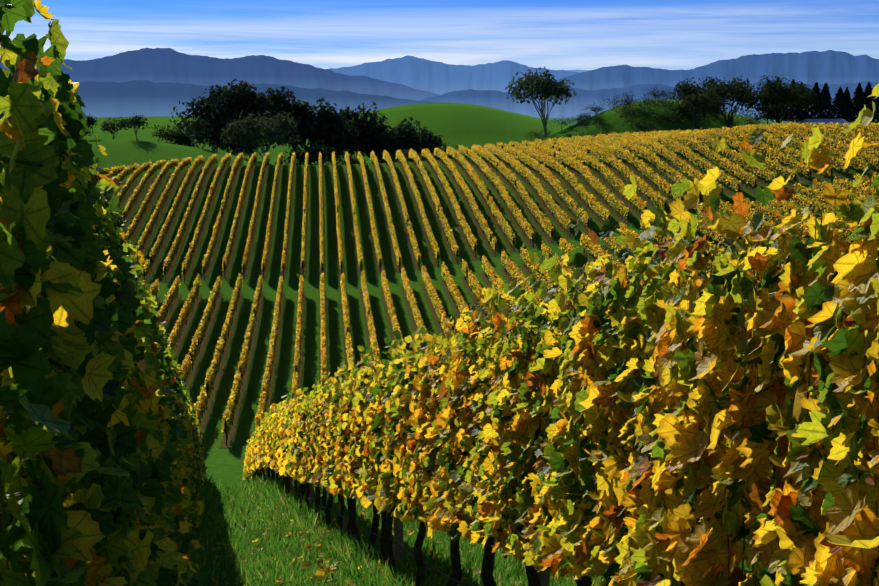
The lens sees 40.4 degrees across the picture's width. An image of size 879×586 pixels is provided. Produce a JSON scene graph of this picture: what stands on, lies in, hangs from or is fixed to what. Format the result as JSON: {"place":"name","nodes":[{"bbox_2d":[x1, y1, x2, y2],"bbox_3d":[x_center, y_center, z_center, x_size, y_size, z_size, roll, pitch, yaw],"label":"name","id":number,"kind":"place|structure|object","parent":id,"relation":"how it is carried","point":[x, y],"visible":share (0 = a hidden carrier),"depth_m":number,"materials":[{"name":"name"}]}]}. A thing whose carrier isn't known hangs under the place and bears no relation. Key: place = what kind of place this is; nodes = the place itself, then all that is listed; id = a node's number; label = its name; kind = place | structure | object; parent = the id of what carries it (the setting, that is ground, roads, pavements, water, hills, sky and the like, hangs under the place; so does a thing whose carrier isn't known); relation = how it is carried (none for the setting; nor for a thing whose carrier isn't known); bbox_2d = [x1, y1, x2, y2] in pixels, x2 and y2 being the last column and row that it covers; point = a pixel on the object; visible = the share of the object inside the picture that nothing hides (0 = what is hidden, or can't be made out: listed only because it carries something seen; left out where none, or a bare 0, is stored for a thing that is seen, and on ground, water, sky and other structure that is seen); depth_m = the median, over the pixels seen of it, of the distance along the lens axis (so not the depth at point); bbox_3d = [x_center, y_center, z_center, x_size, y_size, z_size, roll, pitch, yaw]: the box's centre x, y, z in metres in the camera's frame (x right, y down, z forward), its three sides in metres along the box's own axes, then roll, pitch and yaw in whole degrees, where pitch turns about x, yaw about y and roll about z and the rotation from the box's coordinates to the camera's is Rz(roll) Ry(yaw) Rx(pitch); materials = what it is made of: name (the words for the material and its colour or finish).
{"place":"outdoors","nodes":[
{"label":"outdoors","id":0,"kind":"place"},
{"bbox_2d":[0,48,438,100],"bbox_3d":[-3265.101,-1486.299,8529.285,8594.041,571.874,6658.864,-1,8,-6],"label":"mountain","id":1,"kind":"structure","parent":0,"point":[156,65],"depth_m":8390.36,"materials":[{"name":"blue stone"}]},
{"bbox_2d":[76,80,432,117],"bbox_3d":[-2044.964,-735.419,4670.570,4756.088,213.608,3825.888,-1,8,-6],"label":"foothills","id":2,"kind":"structure","parent":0,"point":[126,99],"depth_m":4533.68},
{"bbox_2d":[0,0,878,69],"label":"sky","id":3,"kind":"structure","parent":0,"point":[324,34],"materials":[{"name":"blue"}]},
{"bbox_2d":[329,55,578,94],"bbox_3d":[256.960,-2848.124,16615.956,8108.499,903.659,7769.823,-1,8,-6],"label":"mountain","id":4,"kind":"structure","parent":0,"point":[436,77],"depth_m":15730.05,"materials":[{"name":"blue stone"}]},
{"bbox_2d":[38,99,878,585],"bbox_3d":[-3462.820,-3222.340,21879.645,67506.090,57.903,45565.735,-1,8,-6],"label":"ground","id":5,"kind":"structure","parent":0,"point":[454,125],"depth_m":160.38,"materials":[{"name":"green plant"}]},
{"bbox_2d":[51,257,74,481],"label":"posts","id":6,"kind":"object","parent":5,"relation":"on","point":[72,428],"depth_m":2.84,"materials":[{"name":"brown wood"}]},
{"bbox_2d":[86,114,97,127],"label":"paddock tree","id":7,"kind":"object","parent":5,"relation":"on","point":[90,119],"visible":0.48,"depth_m":310.60,"materials":[{"name":"green plant"}]},
{"bbox_2d":[0,0,201,585],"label":"vine leaves","id":8,"kind":"object","parent":5,"relation":"on","point":[85,352],"visible":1,"depth_m":2.29,"materials":[{"name":"green plant"}]},
{"bbox_2d":[100,116,130,139],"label":"paddock tree","id":9,"kind":"object","parent":5,"relation":"on","point":[106,126],"visible":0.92,"depth_m":318.61,"materials":[{"name":"green plant"}]},
{"bbox_2d":[121,113,150,139],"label":"paddock tree","id":10,"kind":"object","parent":5,"relation":"on","point":[136,123],"visible":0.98,"depth_m":308.04,"materials":[{"name":"green plant"}]},
{"bbox_2d":[150,125,181,141],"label":"bush","id":11,"kind":"object","parent":5,"relation":"on","point":[166,134],"visible":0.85,"depth_m":325.88,"materials":[{"name":"green plant"}]},
{"bbox_2d":[174,117,213,146],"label":"paddock tree","id":12,"kind":"object","parent":5,"relation":"on","point":[199,126],"visible":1,"depth_m":317.87,"materials":[{"name":"green plant"}]},
{"bbox_2d":[165,128,224,148],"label":"bush","id":13,"kind":"object","parent":5,"relation":"on","point":[182,140],"visible":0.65,"depth_m":325.54,"materials":[{"name":"green plant"}]},
{"bbox_2d":[185,387,206,488],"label":"vine leaves","id":14,"kind":"object","parent":5,"relation":"on","point":[199,442],"visible":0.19,"depth_m":24.70,"materials":[{"name":"green plant"}]},
{"bbox_2d":[168,84,248,151],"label":"gum tree","id":15,"kind":"object","parent":5,"relation":"on","point":[199,110],"visible":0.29,"depth_m":340.08,"materials":[{"name":"green plant"}]},
{"bbox_2d":[200,135,268,157],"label":"gum tree","id":16,"kind":"object","parent":5,"relation":"on","point":[266,143],"depth_m":365.32,"materials":[{"name":"green plant"}]},
{"bbox_2d":[215,131,265,155],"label":"bush","id":17,"kind":"object","parent":5,"relation":"on","point":[225,146],"visible":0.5,"depth_m":321.30,"materials":[{"name":"green plant"}]},
{"bbox_2d":[204,78,299,158],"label":"gum tree","id":18,"kind":"object","parent":5,"relation":"on","point":[244,98],"visible":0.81,"depth_m":332.48,"materials":[{"name":"green plant"}]},
{"bbox_2d":[221,110,300,157],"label":"olive tree","id":19,"kind":"object","parent":5,"relation":"on","point":[278,128],"visible":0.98,"depth_m":282.54,"materials":[{"name":"green plant"}]},
{"bbox_2d":[271,99,315,153],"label":"gum tree","id":20,"kind":"object","parent":5,"relation":"on","point":[300,112],"visible":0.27,"depth_m":344.46,"materials":[{"name":"green plant"}]},
{"bbox_2d":[275,140,331,164],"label":"bush","id":21,"kind":"object","parent":5,"relation":"on","point":[313,155],"visible":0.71,"depth_m":327.00,"materials":[{"name":"green plant"}]},
{"bbox_2d":[288,97,362,164],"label":"gum tree","id":22,"kind":"object","parent":5,"relation":"on","point":[325,125],"visible":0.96,"depth_m":338.65,"materials":[{"name":"green plant"}]},
{"bbox_2d":[312,108,353,164],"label":"gum tree","id":23,"kind":"object","parent":5,"relation":"on","point":[316,142],"visible":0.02,"depth_m":372.55,"materials":[{"name":"green plant"}]},
{"bbox_2d":[329,154,371,164],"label":"bush","id":24,"kind":"object","parent":5,"relation":"on","point":[351,161],"visible":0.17,"depth_m":334.14,"materials":[{"name":"green plant"}]},
{"bbox_2d":[322,101,394,163],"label":"gum tree","id":25,"kind":"object","parent":5,"relation":"on","point":[350,115],"visible":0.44,"depth_m":351.92,"materials":[{"name":"green plant"}]},
{"bbox_2d":[366,152,395,163],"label":"bush","id":26,"kind":"object","parent":5,"relation":"on","point":[381,161],"depth_m":331.29,"materials":[{"name":"green plant"}]},
{"bbox_2d":[368,151,398,161],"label":"bush","id":27,"kind":"object","parent":5,"relation":"on","point":[378,156],"depth_m":372.12,"materials":[{"name":"green plant"}]},
{"bbox_2d":[357,113,427,162],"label":"gum tree","id":28,"kind":"object","parent":5,"relation":"on","point":[392,142],"visible":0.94,"depth_m":345.23,"materials":[{"name":"green plant"}]},
{"bbox_2d":[199,497,598,585],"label":"fallen leaves","id":29,"kind":"object","parent":5,"relation":"on","point":[308,564],"visible":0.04,"depth_m":13.47,"materials":[{"name":"yellow plant"}]},
{"bbox_2d":[255,361,551,585],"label":"posts","id":30,"kind":"object","parent":5,"relation":"on","point":[544,577],"depth_m":12.32,"materials":[{"name":"brown wood"}]},
{"bbox_2d":[394,149,423,162],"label":"bush","id":31,"kind":"object","parent":5,"relation":"on","point":[407,156],"visible":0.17,"depth_m":298.23,"materials":[{"name":"green plant"}]},
{"bbox_2d":[393,126,445,159],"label":"gum tree","id":32,"kind":"object","parent":5,"relation":"on","point":[430,142],"visible":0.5,"depth_m":356.37,"materials":[{"name":"green plant"}]},
{"bbox_2d":[6,172,878,445],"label":"vineyard rows","id":33,"kind":"object","parent":5,"relation":"on","point":[233,399],"depth_m":127.79,"materials":[{"name":"yellow plant"}]},
{"bbox_2d":[427,143,458,160],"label":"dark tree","id":34,"kind":"object","parent":5,"relation":"on","point":[445,152],"visible":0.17,"depth_m":329.38,"materials":[{"name":"green plant"}]},
{"bbox_2d":[247,466,684,585],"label":"grapevine trunks","id":35,"kind":"object","parent":5,"relation":"on","point":[487,567],"visible":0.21,"depth_m":11.67,"materials":[{"name":"brown plant"}]},
{"bbox_2d":[263,479,470,585],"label":"soil strip","id":36,"kind":"object","parent":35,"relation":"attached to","point":[441,573],"visible":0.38,"depth_m":11.35,"materials":[{"name":"black soil"}]},
{"bbox_2d":[287,179,877,585],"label":"vine canes","id":37,"kind":"object","parent":35,"relation":"attached to","point":[795,575],"visible":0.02,"depth_m":4.41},
{"bbox_2d":[243,380,320,483],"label":"vine leaves","id":38,"kind":"object","parent":37,"relation":"attached to","point":[275,441],"visible":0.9,"depth_m":26.28,"materials":[{"name":"yellow plant"}]},
{"bbox_2d":[299,323,463,522],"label":"vine leaves","id":39,"kind":"object","parent":37,"relation":"attached to","point":[346,435],"visible":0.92,"depth_m":12.09,"materials":[{"name":"yellow plant"}]},
{"bbox_2d":[293,291,877,514],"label":"vine leaves","id":40,"kind":"object","parent":37,"relation":"attached to","point":[738,375],"depth_m":8.88,"materials":[{"name":"plant"}]},
{"bbox_2d":[97,121,878,282],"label":"vineyard rows","id":41,"kind":"object","parent":5,"relation":"on","point":[647,138],"depth_m":173.71,"materials":[{"name":"yellow plant"}]},
{"bbox_2d":[114,137,878,447],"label":"rows","id":42,"kind":"object","parent":5,"relation":"on","point":[544,234],"visible":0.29,"depth_m":158.84,"materials":[{"name":"green plant"}]},
{"bbox_2d":[193,471,803,585],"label":"grass","id":43,"kind":"structure","parent":5,"relation":"on","point":[263,567],"depth_m":14.70,"materials":[{"name":"green plant"}]},
{"bbox_2d":[523,129,548,140],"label":"scrub bush","id":44,"kind":"object","parent":5,"relation":"on","point":[534,135],"visible":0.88,"depth_m":390.30,"materials":[{"name":"green plant"}]},
{"bbox_2d":[505,66,576,137],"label":"tree","id":45,"kind":"object","parent":5,"relation":"on","point":[546,87],"visible":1,"depth_m":420.34,"materials":[{"name":"green plant"}]},
{"bbox_2d":[536,127,552,138],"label":"scrub bush","id":46,"kind":"object","parent":5,"relation":"on","point":[548,133],"visible":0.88,"depth_m":397.48,"materials":[{"name":"green plant"}]},
{"bbox_2d":[548,117,570,129],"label":"scrub bush","id":47,"kind":"object","parent":5,"relation":"on","point":[562,122],"visible":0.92,"depth_m":401.83,"materials":[{"name":"green plant"}]},
{"bbox_2d":[566,114,587,125],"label":"scrub bush","id":48,"kind":"object","parent":5,"relation":"on","point":[584,120],"visible":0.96,"depth_m":391.79,"materials":[{"name":"green plant"}]},
{"bbox_2d":[576,119,596,129],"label":"tree","id":49,"kind":"object","parent":5,"relation":"on","point":[585,124],"visible":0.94,"depth_m":382.35,"materials":[{"name":"green plant"}]},
{"bbox_2d":[582,104,605,114],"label":"tree","id":50,"kind":"object","parent":5,"relation":"on","point":[595,109],"visible":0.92,"depth_m":392.91,"materials":[{"name":"green plant"}]},
{"bbox_2d":[589,115,611,127],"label":"tree","id":51,"kind":"object","parent":5,"relation":"on","point":[600,121],"visible":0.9,"depth_m":381.38,"materials":[{"name":"green plant"}]},
{"bbox_2d":[600,95,628,108],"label":"tree","id":52,"kind":"object","parent":5,"relation":"on","point":[616,101],"visible":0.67,"depth_m":392.51,"materials":[{"name":"green plant"}]},
{"bbox_2d":[607,97,634,111],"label":"tree","id":53,"kind":"object","parent":5,"relation":"on","point":[620,104],"visible":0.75,"depth_m":386.13,"materials":[{"name":"green plant"}]},
{"bbox_2d":[608,103,638,118],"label":"tree","id":54,"kind":"object","parent":5,"relation":"on","point":[624,110],"visible":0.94,"depth_m":379.30,"materials":[{"name":"green plant"}]},
{"bbox_2d":[620,91,635,104],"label":"scrub bush","id":55,"kind":"object","parent":5,"relation":"on","point":[628,97],"visible":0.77,"depth_m":390.92,"materials":[{"name":"green plant"}]},
{"bbox_2d":[620,97,635,105],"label":"scrub bush","id":56,"kind":"object","parent":5,"relation":"on","point":[628,102],"visible":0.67,"depth_m":387.08,"materials":[{"name":"green plant"}]},
{"bbox_2d":[622,110,640,119],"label":"scrub bush","id":57,"kind":"object","parent":5,"relation":"on","point":[634,114],"visible":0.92,"depth_m":377.24,"materials":[{"name":"green plant"}]},
{"bbox_2d":[622,119,652,129],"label":"scrub bush","id":58,"kind":"object","parent":5,"relation":"on","point":[636,124],"visible":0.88,"depth_m":371.14,"materials":[{"name":"green plant"}]},
{"bbox_2d":[408,84,878,585],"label":"vine leaves","id":59,"kind":"object","parent":5,"relation":"on","point":[819,526],"visible":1,"depth_m":4.33,"materials":[{"name":"yellow plant"}]},
{"bbox_2d":[634,95,658,111],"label":"scrub bush","id":60,"kind":"object","parent":5,"relation":"on","point":[646,102],"visible":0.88,"depth_m":382.03,"materials":[{"name":"green plant"}]},
{"bbox_2d":[636,95,657,108],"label":"scrub bush","id":61,"kind":"object","parent":5,"relation":"on","point":[648,100],"visible":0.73,"depth_m":384.13,"materials":[{"name":"green plant"}]},
{"bbox_2d":[641,110,659,116],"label":"scrub bush","id":62,"kind":"object","parent":5,"relation":"on","point":[651,112],"visible":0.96,"depth_m":376.52,"materials":[{"name":"green plant"}]},
{"bbox_2d":[639,120,662,132],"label":"scrub bush","id":63,"kind":"object","parent":5,"relation":"on","point":[649,127],"visible":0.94,"depth_m":368.04,"materials":[{"name":"green plant"}]},
{"bbox_2d":[644,85,665,99],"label":"scrub bush","id":64,"kind":"object","parent":5,"relation":"on","point":[652,91],"visible":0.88,"depth_m":389.20,"materials":[{"name":"green plant"}]},
{"bbox_2d":[650,97,674,109],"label":"scrub bush","id":65,"kind":"object","parent":5,"relation":"on","point":[661,102],"visible":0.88,"depth_m":381.22,"materials":[{"name":"green plant"}]},
{"bbox_2d":[654,112,674,121],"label":"scrub bush","id":66,"kind":"object","parent":5,"relation":"on","point":[662,117],"visible":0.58,"depth_m":373.20,"materials":[{"name":"green plant"}]},
{"bbox_2d":[656,94,675,103],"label":"scrub bush","id":67,"kind":"object","parent":5,"relation":"on","point":[666,97],"visible":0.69,"depth_m":387.21,"materials":[{"name":"green plant"}]},
{"bbox_2d":[655,112,678,122],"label":"scrub bush","id":68,"kind":"object","parent":5,"relation":"on","point":[666,118],"visible":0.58,"depth_m":372.18,"materials":[{"name":"green plant"}]},
{"bbox_2d":[660,89,680,100],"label":"scrub bush","id":69,"kind":"object","parent":5,"relation":"on","point":[668,94],"visible":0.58,"depth_m":391.69,"materials":[{"name":"green plant"}]},
{"bbox_2d":[501,259,877,528],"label":"wires","id":70,"kind":"object","parent":5,"relation":"on","point":[811,398],"visible":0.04,"depth_m":4.23,"materials":[{"name":"grey metal"}]},
{"bbox_2d":[667,88,727,129],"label":"broadleaf tree","id":71,"kind":"object","parent":5,"relation":"on","point":[687,107],"visible":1,"depth_m":338.90,"materials":[{"name":"green plant"}]},
{"bbox_2d":[670,76,724,126],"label":"broadleaf tree","id":72,"kind":"object","parent":5,"relation":"on","point":[683,88],"visible":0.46,"depth_m":364.45,"materials":[{"name":"green plant"}]},
{"bbox_2d":[698,76,769,127],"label":"broadleaf tree","id":73,"kind":"object","parent":5,"relation":"on","point":[736,91],"visible":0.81,"depth_m":348.67,"materials":[{"name":"green plant"}]},
{"bbox_2d":[730,114,755,125],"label":"scrub bush","id":74,"kind":"object","parent":5,"relation":"on","point":[745,121],"visible":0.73,"depth_m":368.97,"materials":[{"name":"green plant"}]},
{"bbox_2d":[733,112,754,119],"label":"scrub bush","id":75,"kind":"object","parent":5,"relation":"on","point":[744,114],"visible":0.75,"depth_m":380.38,"materials":[{"name":"green plant"}]},
{"bbox_2d":[744,113,766,125],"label":"scrub bush","id":76,"kind":"object","parent":5,"relation":"on","point":[753,119],"visible":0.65,"depth_m":372.59,"materials":[{"name":"green plant"}]},
{"bbox_2d":[753,102,785,123],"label":"tree","id":77,"kind":"object","parent":5,"relation":"on","point":[772,115],"visible":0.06,"depth_m":370.73,"materials":[{"name":"plant"}]},
{"bbox_2d":[737,75,812,123],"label":"broadleaf tree","id":78,"kind":"object","parent":5,"relation":"on","point":[774,89],"visible":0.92,"depth_m":339.34,"materials":[{"name":"green plant"}]},
{"bbox_2d":[764,77,787,123],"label":"pine tree","id":79,"kind":"object","parent":5,"relation":"on","point":[778,109],"depth_m":376.06,"materials":[{"name":"green plant"}]},
{"bbox_2d":[774,79,808,122],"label":"pine tree","id":80,"kind":"object","parent":5,"relation":"on","point":[800,114],"visible":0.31,"depth_m":374.09,"materials":[{"name":"green plant"}]},
{"bbox_2d":[766,77,818,121],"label":"broadleaf tree","id":81,"kind":"object","parent":5,"relation":"on","point":[790,106],"visible":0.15,"depth_m":356.35,"materials":[{"name":"green plant"}]},
{"bbox_2d":[788,82,812,122],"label":"pine tree","id":82,"kind":"object","parent":5,"relation":"on","point":[806,113],"visible":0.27,"depth_m":379.89,"materials":[{"name":"green plant"}]},
{"bbox_2d":[807,82,831,118],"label":"pine tree","id":83,"kind":"object","parent":5,"relation":"on","point":[816,107],"visible":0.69,"depth_m":380.91,"materials":[{"name":"green plant"}]},
{"bbox_2d":[798,119,848,124],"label":"roof","id":84,"kind":"structure","parent":5,"relation":"on","point":[834,121],"depth_m":329.37,"materials":[{"name":"grey"}]},
{"bbox_2d":[815,82,836,118],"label":"pine tree","id":85,"kind":"object","parent":5,"relation":"on","point":[825,92],"visible":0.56,"depth_m":384.33,"materials":[{"name":"green plant"}]},
{"bbox_2d":[825,87,854,122],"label":"pine tree","id":86,"kind":"object","parent":5,"relation":"on","point":[839,102],"visible":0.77,"depth_m":381.90,"materials":[{"name":"green plant"}]},
{"bbox_2d":[840,87,857,122],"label":"pine tree","id":87,"kind":"object","parent":5,"relation":"on","point":[849,100],"visible":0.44,"depth_m":384.34,"materials":[{"name":"green plant"}]},
{"bbox_2d":[850,83,873,122],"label":"pine tree","id":88,"kind":"object","parent":5,"relation":"on","point":[859,100],"visible":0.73,"depth_m":385.23,"materials":[{"name":"green plant"}]},
{"bbox_2d":[860,82,878,123],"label":"pine tree","id":89,"kind":"object","parent":5,"relation":"on","point":[868,91],"visible":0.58,"depth_m":387.76,"materials":[{"name":"green plant"}]},
{"bbox_2d":[872,96,878,122],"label":"pine tree","id":90,"kind":"object","parent":5,"relation":"on","point":[877,101],"visible":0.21,"depth_m":393.12,"materials":[{"name":"green plant"}]},
{"bbox_2d":[566,70,588,72],"bbox_3d":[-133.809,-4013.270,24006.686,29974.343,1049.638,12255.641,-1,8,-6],"label":"mountain","id":91,"kind":"structure","parent":0,"point":[580,71],"depth_m":24928.25,"materials":[{"name":"blue"}]},
{"bbox_2d":[419,79,878,117],"bbox_3d":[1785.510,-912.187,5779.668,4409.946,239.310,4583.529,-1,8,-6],"label":"foothills","id":92,"kind":"structure","parent":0,"point":[577,104],"depth_m":5287.39,"materials":[{"name":"blue"}]},
{"bbox_2d":[557,50,878,89],"bbox_3d":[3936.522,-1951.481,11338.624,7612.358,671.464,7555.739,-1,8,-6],"label":"mountain","id":93,"kind":"structure","parent":0,"point":[828,67],"depth_m":10665.65,"materials":[{"name":"blue"}]},
{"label":"vine trunks","id":94,"kind":"object","parent":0,"visible":0},
{"bbox_2d":[0,243,137,585],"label":"vine canes","id":95,"kind":"object","parent":94,"relation":"attached to","point":[3,521],"visible":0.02,"depth_m":2.65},
{"bbox_2d":[155,314,204,527],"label":"vine leaves","id":96,"kind":"object","parent":95,"relation":"attached to","point":[190,452],"visible":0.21,"depth_m":11.71,"materials":[{"name":"green plant"}]}
]}

